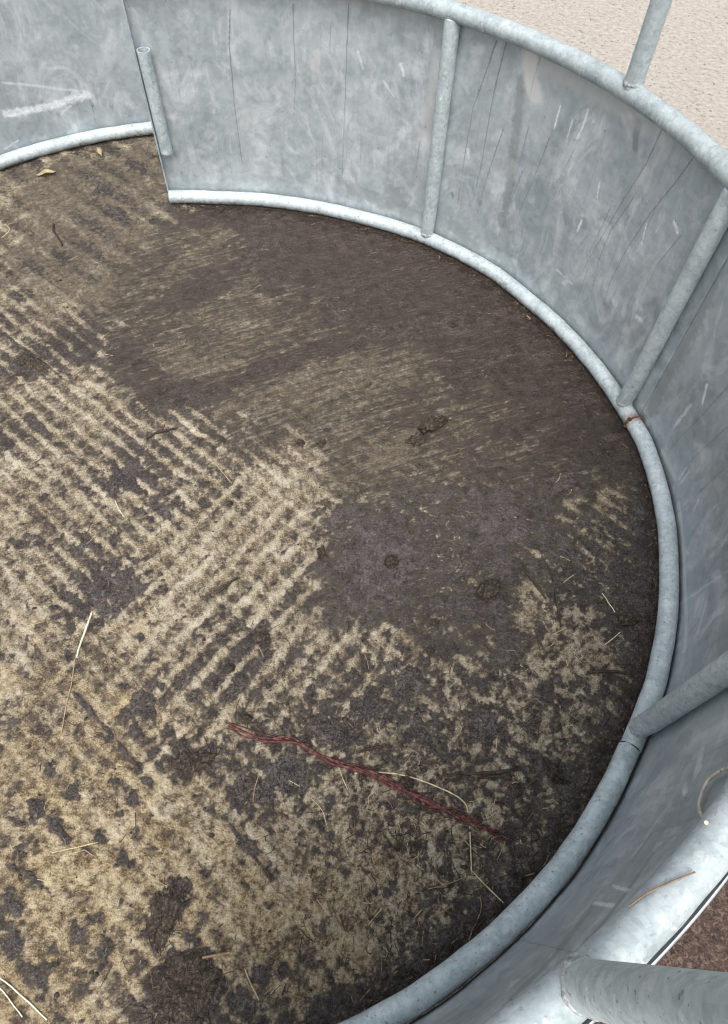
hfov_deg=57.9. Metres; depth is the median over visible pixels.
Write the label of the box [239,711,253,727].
dung clod
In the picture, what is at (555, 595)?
twig
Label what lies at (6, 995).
straw stalk
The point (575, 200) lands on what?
feeder section
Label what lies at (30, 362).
dung heap
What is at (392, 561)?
dung clod
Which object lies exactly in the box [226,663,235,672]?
dung clod
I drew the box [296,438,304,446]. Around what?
dung clod
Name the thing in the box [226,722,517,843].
fibre strand
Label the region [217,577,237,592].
twig
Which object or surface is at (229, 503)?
dung clod
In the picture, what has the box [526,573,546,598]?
twig
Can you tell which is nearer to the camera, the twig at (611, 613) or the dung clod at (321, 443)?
the twig at (611, 613)
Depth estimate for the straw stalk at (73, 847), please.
1.17 m
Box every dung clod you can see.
[226,500,232,506]
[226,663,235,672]
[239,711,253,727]
[250,629,270,644]
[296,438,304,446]
[316,439,325,447]
[316,545,325,558]
[384,554,399,569]
[399,776,413,787]
[405,432,425,447]
[418,414,448,434]
[427,646,434,654]
[431,618,439,625]
[476,579,501,602]
[541,760,563,783]
[617,613,640,626]
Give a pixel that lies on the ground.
(362, 278)
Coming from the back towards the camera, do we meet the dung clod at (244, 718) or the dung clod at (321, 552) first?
the dung clod at (321, 552)
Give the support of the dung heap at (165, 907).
on the ground
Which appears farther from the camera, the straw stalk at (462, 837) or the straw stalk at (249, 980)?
the straw stalk at (462, 837)
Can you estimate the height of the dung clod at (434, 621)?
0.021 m
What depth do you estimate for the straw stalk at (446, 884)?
1.16 m
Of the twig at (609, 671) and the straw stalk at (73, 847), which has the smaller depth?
the straw stalk at (73, 847)
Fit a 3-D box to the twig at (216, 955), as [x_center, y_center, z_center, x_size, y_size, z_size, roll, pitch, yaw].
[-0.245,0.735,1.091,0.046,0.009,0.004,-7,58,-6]
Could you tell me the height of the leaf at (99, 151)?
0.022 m
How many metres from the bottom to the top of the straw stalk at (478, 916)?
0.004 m
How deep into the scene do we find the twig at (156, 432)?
1.68 m
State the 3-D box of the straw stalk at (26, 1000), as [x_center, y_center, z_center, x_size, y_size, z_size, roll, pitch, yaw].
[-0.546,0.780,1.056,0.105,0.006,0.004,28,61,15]
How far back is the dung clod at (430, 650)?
1.38 m
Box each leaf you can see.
[37,169,55,176]
[95,147,101,156]
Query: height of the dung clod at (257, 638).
0.018 m
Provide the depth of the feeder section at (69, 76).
2.23 m
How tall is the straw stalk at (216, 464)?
0.005 m
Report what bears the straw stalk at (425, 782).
on the ground
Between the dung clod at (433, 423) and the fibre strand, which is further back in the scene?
the dung clod at (433, 423)
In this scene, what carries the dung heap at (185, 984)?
on the ground
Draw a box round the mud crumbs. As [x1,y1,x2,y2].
[1,225,637,1011]
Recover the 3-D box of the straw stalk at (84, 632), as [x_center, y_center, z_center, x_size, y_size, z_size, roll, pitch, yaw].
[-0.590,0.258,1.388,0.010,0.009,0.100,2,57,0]
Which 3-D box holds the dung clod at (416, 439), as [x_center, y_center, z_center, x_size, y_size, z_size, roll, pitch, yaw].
[0.133,-0.187,1.685,0.058,0.026,0.038,-23,61,-15]
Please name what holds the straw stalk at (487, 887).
on the ground
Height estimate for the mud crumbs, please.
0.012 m
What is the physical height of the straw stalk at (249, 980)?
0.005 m
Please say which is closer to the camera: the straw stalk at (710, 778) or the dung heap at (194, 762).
the straw stalk at (710, 778)
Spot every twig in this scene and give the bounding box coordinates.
[52,223,62,245]
[146,428,175,438]
[202,951,229,958]
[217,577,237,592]
[356,745,381,753]
[443,767,522,780]
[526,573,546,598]
[547,564,561,626]
[588,670,632,674]
[606,611,625,615]
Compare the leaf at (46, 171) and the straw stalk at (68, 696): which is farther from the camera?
the leaf at (46, 171)
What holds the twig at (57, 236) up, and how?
on the ground
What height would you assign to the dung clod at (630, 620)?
0.025 m
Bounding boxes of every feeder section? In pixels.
[0,0,152,169]
[121,0,727,1023]
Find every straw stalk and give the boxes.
[0,977,46,1019]
[0,988,22,1016]
[51,842,97,852]
[60,659,75,735]
[76,612,91,657]
[201,447,231,483]
[244,968,259,1000]
[355,772,468,811]
[428,877,464,889]
[452,821,476,852]
[468,896,481,939]
[469,826,471,870]
[472,871,502,902]
[627,871,695,907]
[697,767,727,824]
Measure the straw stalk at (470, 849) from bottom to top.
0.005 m
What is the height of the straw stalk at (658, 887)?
0.016 m
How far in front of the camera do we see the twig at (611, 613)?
1.44 m
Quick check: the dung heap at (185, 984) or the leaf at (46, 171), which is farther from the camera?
the leaf at (46, 171)
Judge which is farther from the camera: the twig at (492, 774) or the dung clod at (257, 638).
the dung clod at (257, 638)
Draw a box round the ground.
[0,0,727,1023]
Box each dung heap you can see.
[13,352,49,371]
[134,941,235,1023]
[138,877,190,955]
[166,743,220,779]
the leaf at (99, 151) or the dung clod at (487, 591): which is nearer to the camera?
the dung clod at (487, 591)
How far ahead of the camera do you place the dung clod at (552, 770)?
1.25 m
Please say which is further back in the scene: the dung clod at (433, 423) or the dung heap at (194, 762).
the dung clod at (433, 423)
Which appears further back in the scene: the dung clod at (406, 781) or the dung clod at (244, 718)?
the dung clod at (244, 718)
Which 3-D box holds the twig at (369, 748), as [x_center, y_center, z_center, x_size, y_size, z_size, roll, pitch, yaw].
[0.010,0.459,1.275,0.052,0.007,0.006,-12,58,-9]

